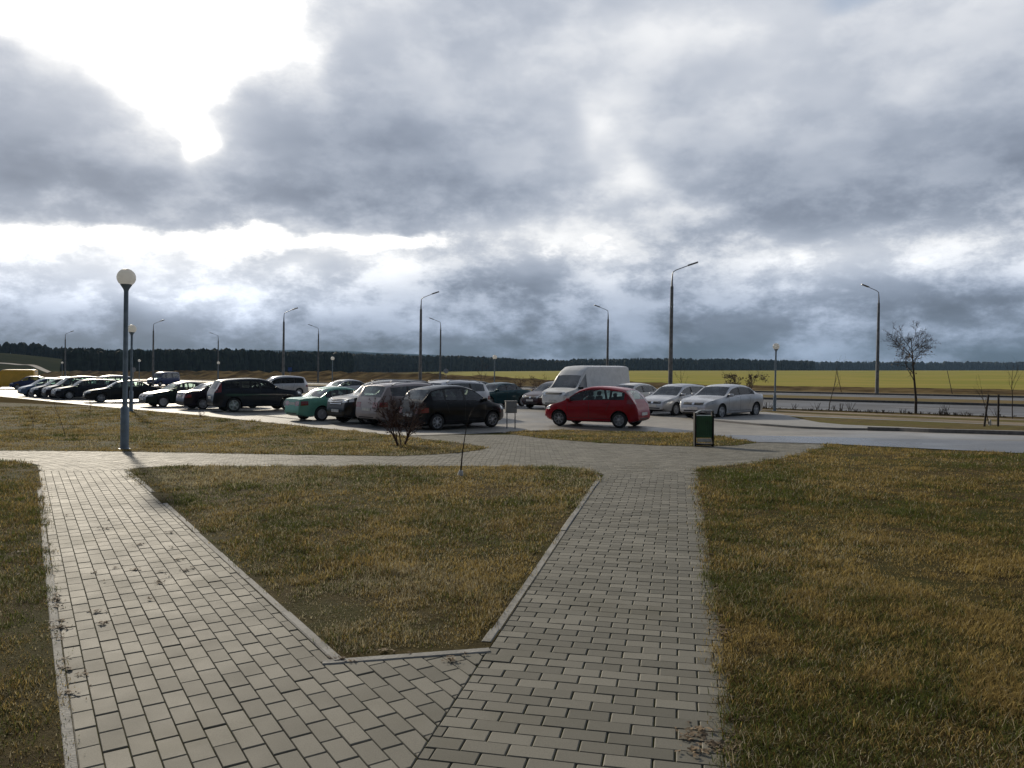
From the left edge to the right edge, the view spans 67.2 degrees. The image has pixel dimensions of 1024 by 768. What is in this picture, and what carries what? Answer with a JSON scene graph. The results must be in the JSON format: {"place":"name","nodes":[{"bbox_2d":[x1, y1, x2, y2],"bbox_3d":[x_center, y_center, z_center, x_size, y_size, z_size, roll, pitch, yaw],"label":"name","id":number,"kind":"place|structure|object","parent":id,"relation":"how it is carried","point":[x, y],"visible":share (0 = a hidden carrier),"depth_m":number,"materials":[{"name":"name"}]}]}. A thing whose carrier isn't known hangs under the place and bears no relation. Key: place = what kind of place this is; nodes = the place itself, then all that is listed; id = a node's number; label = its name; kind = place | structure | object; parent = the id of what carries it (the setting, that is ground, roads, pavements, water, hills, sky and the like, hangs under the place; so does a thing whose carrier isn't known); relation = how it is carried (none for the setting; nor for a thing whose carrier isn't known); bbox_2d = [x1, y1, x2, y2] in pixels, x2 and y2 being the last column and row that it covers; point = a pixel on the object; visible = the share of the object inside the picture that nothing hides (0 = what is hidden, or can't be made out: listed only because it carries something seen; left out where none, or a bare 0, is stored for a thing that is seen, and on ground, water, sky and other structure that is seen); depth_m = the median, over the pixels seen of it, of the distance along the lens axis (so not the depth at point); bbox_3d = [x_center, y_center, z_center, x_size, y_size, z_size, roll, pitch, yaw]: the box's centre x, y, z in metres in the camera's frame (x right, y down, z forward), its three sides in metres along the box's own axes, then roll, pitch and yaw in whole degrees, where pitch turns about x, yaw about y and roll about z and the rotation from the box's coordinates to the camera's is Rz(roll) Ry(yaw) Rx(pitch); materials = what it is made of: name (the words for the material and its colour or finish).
{"place":"outdoors","nodes":[
{"label":"outdoors","id":0,"kind":"place"},
{"bbox_2d":[0,363,50,372],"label":"road","id":1,"kind":"structure","parent":0,"point":[40,368],"depth_m":388.32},
{"bbox_2d":[0,353,61,374],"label":"meadow","id":2,"kind":"structure","parent":0,"point":[50,364],"depth_m":407.04,"materials":[{"name":"green plant"}]},
{"bbox_2d":[0,458,86,767],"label":"lawn","id":3,"kind":"structure","parent":0,"point":[49,732],"depth_m":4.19,"materials":[{"name":"green plant"}]},
{"bbox_2d":[0,394,473,435],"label":"sidewalk","id":4,"kind":"structure","parent":0,"point":[378,430],"depth_m":34.55,"materials":[{"name":"grey concrete"}]},
{"bbox_2d":[0,393,502,432],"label":"kerb","id":5,"kind":"structure","parent":4,"relation":"on","point":[310,420],"depth_m":31.74,"materials":[{"name":"concrete"}]},
{"bbox_2d":[0,402,488,455],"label":"lawn","id":6,"kind":"structure","parent":0,"point":[100,423],"depth_m":22.94,"materials":[{"name":"plant"}]},
{"bbox_2d":[116,269,135,448],"bbox_3d":[-8.671,-0.508,17.273,0.397,4.149,0.397,1,1,0],"label":"street lamp","id":7,"kind":"object","parent":6,"relation":"on","point":[126,279],"visible":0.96,"depth_m":17.22,"materials":[{"name":"grey metal"}]},
{"bbox_2d":[128,325,136,410],"bbox_3d":[-19.963,-0.787,40.394,0.445,4.645,0.445,1,1,0],"label":"street lamp","id":8,"kind":"object","parent":6,"relation":"on","point":[132,329],"visible":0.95,"depth_m":40.34,"materials":[{"name":"grey metal"}]},
{"bbox_2d":[369,389,426,444],"bbox_3d":[-2.749,0.831,18.346,1.486,1.481,1.417,0,1,0],"label":"bare bush","id":9,"kind":"object","parent":6,"relation":"on","point":[396,417],"visible":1,"depth_m":18.26,"materials":[{"name":"red plant"}]},
{"bbox_2d":[39,471,485,767],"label":"path","id":10,"kind":"structure","parent":0,"point":[397,710],"depth_m":4.14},
{"bbox_2d":[14,482,766,758],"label":"leaf litter","id":11,"kind":"object","parent":10,"relation":"on","point":[700,729],"visible":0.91,"depth_m":3.76,"materials":[{"name":"brown plant"}]},
{"bbox_2d":[234,350,425,356],"bbox_3d":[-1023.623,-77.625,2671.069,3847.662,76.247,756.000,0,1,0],"label":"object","id":12,"kind":"structure","parent":0,"point":[340,352],"depth_m":2591.31,"materials":[{"name":"brown soil"}]},
{"bbox_2d":[122,462,607,657],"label":"lawn","id":13,"kind":"structure","parent":0,"point":[325,599],"depth_m":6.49,"materials":[{"name":"green plant"}]},
{"bbox_2d":[457,408,473,475],"bbox_3d":[-0.658,0.903,11.873,0.188,1.156,0.483,1,1,29],"label":"sapling","id":14,"kind":"object","parent":13,"relation":"on","point":[460,472],"visible":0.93,"depth_m":11.73,"materials":[{"name":"brown plant"}]},
{"bbox_2d":[0,435,823,474],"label":"path","id":15,"kind":"structure","parent":0,"point":[641,459],"depth_m":14.85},
{"bbox_2d":[693,410,713,446],"bbox_3d":[4.547,1.049,18.272,0.445,0.861,0.308,0,1,6],"label":"litter bin","id":16,"kind":"object","parent":15,"relation":"on","point":[703,428],"visible":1,"depth_m":18.16,"materials":[{"name":"metal"}]},
{"bbox_2d":[10,349,939,364],"bbox_3d":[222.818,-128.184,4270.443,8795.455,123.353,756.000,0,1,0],"label":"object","id":17,"kind":"structure","parent":0,"point":[393,353],"depth_m":4187.84,"materials":[{"name":"green plant"}]},
{"bbox_2d":[0,372,1023,767],"bbox_3d":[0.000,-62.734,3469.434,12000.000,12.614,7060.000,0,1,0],"label":"ground","id":18,"kind":"structure","parent":0,"point":[10,400],"depth_m":6.09,"materials":[{"name":"soil"}]},
{"bbox_2d":[0,342,69,358],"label":"forest","id":19,"kind":"object","parent":18,"relation":"on","point":[32,349],"visible":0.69,"depth_m":463.31,"materials":[{"name":"green plant"}]},
{"bbox_2d":[37,475,78,767],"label":"kerb","id":20,"kind":"structure","parent":18,"relation":"on","point":[67,726],"depth_m":4.05,"materials":[{"name":"concrete"}]},
{"bbox_2d":[64,331,72,376],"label":"street light","id":21,"kind":"object","parent":18,"relation":"on","point":[65,356],"visible":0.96,"depth_m":136.05,"materials":[{"name":"metal"}]},
{"bbox_2d":[152,320,163,385],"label":"street light","id":22,"kind":"object","parent":18,"relation":"on","point":[153,355],"visible":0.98,"depth_m":106.88,"materials":[{"name":"metal"}]},
{"bbox_2d":[60,347,354,372],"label":"forest","id":23,"kind":"object","parent":18,"relation":"on","point":[101,359],"visible":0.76,"depth_m":388.85,"materials":[{"name":"green plant"}]},
{"bbox_2d":[142,484,340,660],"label":"kerb","id":24,"kind":"structure","parent":18,"relation":"on","point":[303,628],"depth_m":5.36,"materials":[{"name":"concrete"}]},
{"bbox_2d":[282,307,297,375],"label":"street light","id":25,"kind":"object","parent":18,"relation":"on","point":[283,358],"visible":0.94,"depth_m":81.20,"materials":[{"name":"metal"}]},
{"bbox_2d":[125,466,599,486],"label":"kerb","id":26,"kind":"structure","parent":18,"relation":"on","point":[595,483],"depth_m":11.26,"materials":[{"name":"concrete"}]},
{"bbox_2d":[322,648,490,665],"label":"kerb","id":27,"kind":"structure","parent":18,"relation":"on","point":[409,655],"depth_m":4.31,"materials":[{"name":"concrete"}]},
{"bbox_2d":[419,291,438,379],"bbox_3d":[-7.001,-3.251,64.729,1.688,9.081,0.300,1,1,8],"label":"street light","id":28,"kind":"object","parent":18,"relation":"on","point":[420,353],"visible":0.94,"depth_m":64.74,"materials":[{"name":"metal"}]},
{"bbox_2d":[351,353,585,371],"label":"forest","id":29,"kind":"object","parent":18,"relation":"on","point":[363,362],"visible":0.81,"depth_m":730.56,"materials":[{"name":"green plant"}]},
{"bbox_2d":[472,358,489,379],"bbox_3d":[-2.566,-0.556,61.719,1.343,3.391,1.486,0,1,-27],"label":"bare tree","id":30,"kind":"object","parent":18,"relation":"on","point":[481,374],"visible":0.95,"depth_m":61.67,"materials":[{"name":"red plant"}]},
{"bbox_2d":[0,387,1023,443],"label":"parking lot","id":31,"kind":"structure","parent":18,"relation":"on","point":[534,417],"depth_m":28.54,"materials":[{"name":"grey asphalt"}]},
{"bbox_2d":[0,369,37,387],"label":"delivery van","id":32,"kind":"object","parent":31,"relation":"on","point":[8,377],"visible":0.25,"depth_m":88.81,"materials":[{"name":"yellow metal"}]},
{"bbox_2d":[9,376,47,389],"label":"parked car","id":33,"kind":"object","parent":31,"relation":"on","point":[16,386],"visible":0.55,"depth_m":86.90,"materials":[{"name":"blue metal"}]},
{"bbox_2d":[17,378,68,396],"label":"parked car","id":34,"kind":"object","parent":31,"relation":"on","point":[24,390],"visible":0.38,"depth_m":62.85,"materials":[{"name":"metal"}]},
{"bbox_2d":[30,378,83,397],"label":"parked car","id":35,"kind":"object","parent":31,"relation":"on","point":[37,391],"visible":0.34,"depth_m":60.55,"materials":[{"name":"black metal"}]},
{"bbox_2d":[38,377,82,383],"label":"parked car","id":36,"kind":"object","parent":31,"relation":"on","point":[58,380],"visible":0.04,"depth_m":81.97,"materials":[{"name":"grey metal"}]},
{"bbox_2d":[41,376,105,398],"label":"parked car","id":37,"kind":"object","parent":31,"relation":"on","point":[47,390],"visible":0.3,"depth_m":59.09,"materials":[{"name":"black metal"}]},
{"bbox_2d":[51,379,119,399],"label":"parked car","id":38,"kind":"object","parent":31,"relation":"on","point":[72,390],"visible":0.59,"depth_m":56.78,"materials":[{"name":"black metal"}]},
{"bbox_2d":[91,375,134,386],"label":"parked car","id":39,"kind":"object","parent":31,"relation":"on","point":[115,376],"visible":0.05,"depth_m":71.56,"materials":[{"name":"grey metal"}]},
{"bbox_2d":[83,380,160,402],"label":"parked car","id":40,"kind":"object","parent":31,"relation":"on","point":[108,393],"visible":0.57,"depth_m":51.49,"materials":[{"name":"black metal"}]},
{"bbox_2d":[138,381,209,406],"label":"parked car","id":41,"kind":"object","parent":31,"relation":"on","point":[161,397],"visible":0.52,"depth_m":44.72,"materials":[{"name":"metal"}]},
{"bbox_2d":[176,382,254,408],"bbox_3d":[-16.233,0.626,43.142,4.645,1.478,2.110,-1,1,-41],"label":"parked car","id":42,"kind":"object","parent":31,"relation":"on","point":[192,398],"visible":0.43,"depth_m":41.52,"materials":[{"name":"black metal"}]},
{"bbox_2d":[206,378,301,411],"bbox_3d":[-13.568,0.542,40.701,4.675,1.728,2.190,-1,1,-35],"label":"parked car","id":43,"kind":"object","parent":31,"relation":"on","point":[246,392],"visible":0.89,"depth_m":39.66,"materials":[{"name":"black metal"}]},
{"bbox_2d":[266,376,307,393],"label":"parked car","id":44,"kind":"object","parent":31,"relation":"on","point":[299,383],"visible":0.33,"depth_m":64.55,"materials":[{"name":"silver metal"}]},
{"bbox_2d":[285,386,359,420],"bbox_3d":[-7.569,0.812,33.600,4.475,1.428,2.010,-1,1,-43],"label":"parked car","id":45,"kind":"object","parent":31,"relation":"on","point":[306,406],"visible":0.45,"depth_m":32.14,"materials":[{"name":"teal metal"}]},
{"bbox_2d":[312,379,374,395],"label":"parked car","id":46,"kind":"object","parent":31,"relation":"on","point":[356,384],"visible":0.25,"depth_m":57.17,"materials":[{"name":"metal"}]},
{"bbox_2d":[326,379,428,423],"bbox_3d":[-5.262,0.681,31.803,4.675,1.751,2.190,-1,1,-43],"label":"parked car","id":47,"kind":"object","parent":31,"relation":"on","point":[341,408],"visible":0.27,"depth_m":30.28,"materials":[{"name":"black metal"}]},
{"bbox_2d":[356,381,434,427],"bbox_3d":[-3.747,0.741,29.994,2.190,1.691,4.675,1,1,44],"label":"parked car","id":48,"kind":"object","parent":31,"relation":"on","point":[364,405],"visible":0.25,"depth_m":28.62,"materials":[{"name":"silver metal"}]},
{"bbox_2d":[399,385,503,429],"bbox_3d":[-2.189,0.819,28.423,3.988,1.588,1.990,-1,1,-41],"label":"parked car","id":49,"kind":"object","parent":31,"relation":"on","point":[450,404],"visible":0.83,"depth_m":27.68,"materials":[{"name":"black metal"}]},
{"bbox_2d":[428,379,489,400],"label":"parked car","id":50,"kind":"object","parent":31,"relation":"on","point":[479,388],"visible":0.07,"depth_m":34.79,"materials":[{"name":"silver metal"}]},
{"bbox_2d":[485,382,530,405],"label":"parked car","id":51,"kind":"object","parent":31,"relation":"on","point":[501,392],"visible":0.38,"depth_m":45.37,"materials":[{"name":"teal metal"}]},
{"bbox_2d":[505,401,517,427],"bbox_3d":[-0.036,1.134,28.115,0.440,1.042,0.285,0,1,-10],"label":"utility cabinet","id":52,"kind":"object","parent":31,"relation":"on","point":[510,406],"visible":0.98,"depth_m":28.00,"materials":[{"name":"grey metal"}]},
{"bbox_2d":[522,381,553,407],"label":"parked car","id":53,"kind":"object","parent":31,"relation":"on","point":[532,398],"visible":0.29,"depth_m":42.62,"materials":[{"name":"silver metal"}]},
{"bbox_2d":[542,366,629,406],"bbox_3d":[4.084,0.187,42.165,2.290,2.388,6.025,1,1,41],"label":"delivery van","id":54,"kind":"object","parent":31,"relation":"on","point":[569,381],"visible":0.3,"depth_m":41.42,"materials":[{"name":"white metal"}]},
{"bbox_2d":[545,386,649,427],"bbox_3d":[3.246,0.831,29.491,3.898,1.528,1.990,1,1,31],"label":"parked car","id":55,"kind":"object","parent":31,"relation":"on","point":[615,410],"visible":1,"depth_m":28.73,"materials":[{"name":"red metal"}]},
{"bbox_2d":[595,383,656,398],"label":"parked car","id":56,"kind":"object","parent":31,"relation":"on","point":[645,390],"visible":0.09,"depth_m":39.74,"materials":[{"name":"silver metal"}]},
{"bbox_2d":[645,384,704,415],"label":"parked car","id":57,"kind":"object","parent":31,"relation":"on","point":[667,398],"visible":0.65,"depth_m":36.48,"materials":[{"name":"silver metal"}]},
{"bbox_2d":[680,384,762,416],"bbox_3d":[9.645,0.749,35.259,4.795,1.498,2.140,-1,1,-42],"label":"parked car","id":58,"kind":"object","parent":31,"relation":"on","point":[721,400],"visible":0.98,"depth_m":34.47,"materials":[{"name":"silver metal"}]},
{"bbox_2d":[867,427,1023,434],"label":"kerb","id":59,"kind":"structure","parent":31,"relation":"on","point":[998,432],"depth_m":25.15,"materials":[{"name":"grey concrete"}]},
{"bbox_2d":[513,376,525,388],"bbox_3d":[0.297,0.292,56.732,1.708,1.885,1.550,0,1,0],"label":"bare bush","id":60,"kind":"object","parent":18,"relation":"on","point":[520,384],"visible":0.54,"depth_m":56.69,"materials":[{"name":"red plant"}]},
{"bbox_2d":[40,378,1023,403],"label":"median","id":61,"kind":"object","parent":18,"relation":"on","point":[904,399],"visible":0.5,"depth_m":55.45,"materials":[{"name":"plant"}]},
{"bbox_2d":[51,377,1023,397],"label":"kerb","id":62,"kind":"structure","parent":18,"relation":"on","point":[781,392],"depth_m":68.16,"materials":[{"name":"grey concrete"}]},
{"bbox_2d":[481,486,594,641],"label":"kerb","id":63,"kind":"structure","parent":18,"relation":"on","point":[490,635],"depth_m":5.92,"materials":[{"name":"concrete"}]},
{"bbox_2d":[52,379,1023,406],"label":"kerb","id":64,"kind":"structure","parent":18,"relation":"on","point":[913,402],"depth_m":50.36,"materials":[{"name":"grey concrete"}]},
{"bbox_2d":[529,374,549,388],"bbox_3d":[2.053,0.199,55.035,1.718,2.124,1.927,0,1,0],"label":"bare bush","id":65,"kind":"object","parent":18,"relation":"on","point":[537,383],"visible":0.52,"depth_m":55.23,"materials":[{"name":"red plant"}]},
{"bbox_2d":[134,378,1023,395],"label":"verge","id":66,"kind":"structure","parent":18,"relation":"on","point":[824,391],"depth_m":70.92,"materials":[{"name":"plant"}]},
{"bbox_2d":[209,332,218,379],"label":"street light","id":67,"kind":"object","parent":66,"relation":"on","point":[217,356],"visible":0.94,"depth_m":164.08,"materials":[{"name":"metal"}]},
{"bbox_2d":[308,324,318,381],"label":"street light","id":68,"kind":"object","parent":66,"relation":"on","point":[317,357],"visible":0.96,"depth_m":135.59,"materials":[{"name":"metal"}]},
{"bbox_2d":[430,318,440,378],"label":"street light","id":69,"kind":"object","parent":66,"relation":"on","point":[440,353],"visible":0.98,"depth_m":111.86,"materials":[{"name":"metal"}]},
{"bbox_2d":[594,305,608,365],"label":"street light","id":70,"kind":"object","parent":66,"relation":"on","point":[607,356],"visible":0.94,"depth_m":90.20,"materials":[{"name":"metal"}]},
{"bbox_2d":[861,284,879,392],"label":"street light","id":71,"kind":"object","parent":66,"relation":"on","point":[877,354],"visible":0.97,"depth_m":68.74,"materials":[{"name":"metal"}]},
{"bbox_2d":[161,387,1023,422],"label":"verge","id":72,"kind":"structure","parent":18,"relation":"on","point":[1019,421],"depth_m":35.41,"materials":[{"name":"green plant"}]},
{"bbox_2d":[331,357,333,385],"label":"street lamp","id":73,"kind":"object","parent":72,"relation":"on","point":[332,358],"visible":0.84,"depth_m":70.08,"materials":[{"name":"grey metal"}]},
{"bbox_2d":[493,355,496,381],"bbox_3d":[-1.256,-0.412,55.027,0.319,3.335,0.319,1,1,0],"label":"street lamp","id":74,"kind":"object","parent":72,"relation":"on","point":[494,357],"visible":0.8,"depth_m":54.97,"materials":[{"name":"grey metal"}]},
{"bbox_2d":[164,388,1023,424],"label":"footpath","id":75,"kind":"structure","parent":18,"relation":"on","point":[963,421],"depth_m":33.85,"materials":[{"name":"grey concrete"}]},
{"bbox_2d":[169,387,1023,420],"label":"footpath","id":76,"kind":"structure","parent":18,"relation":"on","point":[874,414],"depth_m":37.00,"materials":[{"name":"grey concrete"}]},
{"bbox_2d":[773,343,779,410],"bbox_3d":[13.816,-0.316,40.401,0.350,3.652,0.350,1,1,0],"label":"street lamp","id":77,"kind":"object","parent":76,"relation":"on","point":[776,346],"visible":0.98,"depth_m":40.35,"materials":[{"name":"grey metal"}]},
{"bbox_2d":[668,261,697,383],"bbox_3d":[10.481,-2.956,47.263,1.688,9.081,0.300,1,1,8],"label":"street light","id":78,"kind":"object","parent":18,"relation":"on","point":[670,373],"visible":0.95,"depth_m":47.27,"materials":[{"name":"metal"}]},
{"bbox_2d":[569,357,814,370],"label":"forest","id":79,"kind":"object","parent":18,"relation":"on","point":[688,364],"visible":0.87,"depth_m":910.85,"materials":[{"name":"green plant"}]},
{"bbox_2d":[722,368,769,388],"bbox_3d":[13.020,0.170,43.404,3.072,2.582,1.499,0,1,-27],"label":"leafy bush","id":80,"kind":"object","parent":18,"relation":"on","point":[733,376],"visible":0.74,"depth_m":43.44,"materials":[{"name":"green plant"}]},
{"bbox_2d":[828,355,843,411],"bbox_3d":[16.905,-0.047,39.826,0.686,3.114,0.890,-1,1,-30],"label":"sapling","id":81,"kind":"object","parent":18,"relation":"on","point":[833,387],"visible":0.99,"depth_m":39.97,"materials":[{"name":"brown plant"}]},
{"bbox_2d":[763,402,1016,417],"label":"weeds","id":82,"kind":"object","parent":18,"relation":"on","point":[904,412],"visible":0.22,"depth_m":38.02,"materials":[{"name":"plant"}]},
{"bbox_2d":[885,320,937,413],"bbox_3d":[19.497,-0.865,38.045,2.971,4.808,2.489,-1,1,-35],"label":"bare tree","id":83,"kind":"object","parent":18,"relation":"on","point":[900,344],"visible":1,"depth_m":37.91,"materials":[{"name":"brown plant"}]},
{"bbox_2d":[801,360,1023,370],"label":"forest","id":84,"kind":"object","parent":18,"relation":"on","point":[870,366],"visible":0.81,"depth_m":1404.98,"materials":[{"name":"green plant"}]},
{"bbox_2d":[1004,362,1020,418],"bbox_3d":[22.265,0.149,34.291,0.690,2.910,1.091,0,1,0],"label":"sapling","id":85,"kind":"object","parent":18,"relation":"on","point":[1013,389],"visible":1,"depth_m":33.98,"materials":[{"name":"brown plant"}]},
{"bbox_2d":[0,0,1023,362],"label":"sky","id":86,"kind":"structure","parent":0,"point":[531,165],"materials":[{"name":"grey"}]},
{"bbox_2d":[38,370,1023,394],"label":"earth bank","id":87,"kind":"structure","parent":0,"point":[326,376],"depth_m":131.95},
{"bbox_2d":[40,377,1023,400],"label":"road","id":88,"kind":"structure","parent":0,"point":[908,396],"depth_m":65.63,"materials":[{"name":"grey asphalt"}]},
{"bbox_2d":[106,381,1023,416],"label":"road","id":89,"kind":"structure","parent":0,"point":[1006,411],"depth_m":44.05,"materials":[{"name":"grey asphalt"}]},
{"bbox_2d":[147,372,179,385],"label":"minibus","id":90,"kind":"object","parent":89,"relation":"on","point":[161,378],"visible":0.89,"depth_m":109.51,"materials":[{"name":"blue metal"}]},
{"bbox_2d":[412,474,740,767],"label":"path","id":91,"kind":"structure","parent":0,"point":[595,747],"depth_m":4.30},
{"bbox_2d":[503,428,755,445],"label":"lawn","id":92,"kind":"structure","parent":0,"point":[656,438],"depth_m":21.26,"materials":[{"name":"brown plant"}]},
{"bbox_2d":[432,370,1023,389],"bbox_3d":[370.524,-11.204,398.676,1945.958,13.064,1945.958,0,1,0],"label":"field","id":93,"kind":"structure","parent":0,"point":[988,379],"depth_m":193.48,"materials":[{"name":"yellow plant"}]},
{"bbox_2d":[685,442,1023,767],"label":"lawn","id":94,"kind":"structure","parent":0,"point":[925,580],"depth_m":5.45,"materials":[{"name":"green plant"}]},
{"bbox_2d":[714,412,1011,430],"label":"sidewalk","id":95,"kind":"structure","parent":0,"point":[770,419],"depth_m":30.84,"materials":[{"name":"grey concrete"}]},
{"bbox_2d":[714,434,1023,452],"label":"road","id":96,"kind":"structure","parent":0,"point":[1005,446],"depth_m":19.65,"materials":[{"name":"grey asphalt"}]},
{"bbox_2d":[791,416,1023,430],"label":"lawn","id":97,"kind":"structure","parent":0,"point":[899,423],"depth_m":29.80,"materials":[{"name":"green plant"}]},
{"bbox_2d":[973,378,990,424],"bbox_3d":[18.057,0.624,29.627,0.693,2.121,0.450,0,1,16],"label":"sapling","id":98,"kind":"object","parent":97,"relation":"on","point":[989,421],"visible":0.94,"depth_m":29.53,"materials":[{"name":"brown plant"}]},
{"bbox_2d":[983,395,989,425],"bbox_3d":[17.718,1.044,28.767,0.231,1.309,0.076,0,1,0],"label":"wooden stake","id":99,"kind":"object","parent":97,"relation":"on","point":[985,416],"visible":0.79,"depth_m":28.74,"materials":[{"name":"brown wood"}]},
{"bbox_2d":[997,395,999,425],"bbox_3d":[18.165,1.044,28.766,0.076,1.301,0.070,0,1,22],"label":"wooden stake","id":100,"kind":"object","parent":97,"relation":"on","point":[998,401],"visible":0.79,"depth_m":28.74,"materials":[{"name":"brown wood"}]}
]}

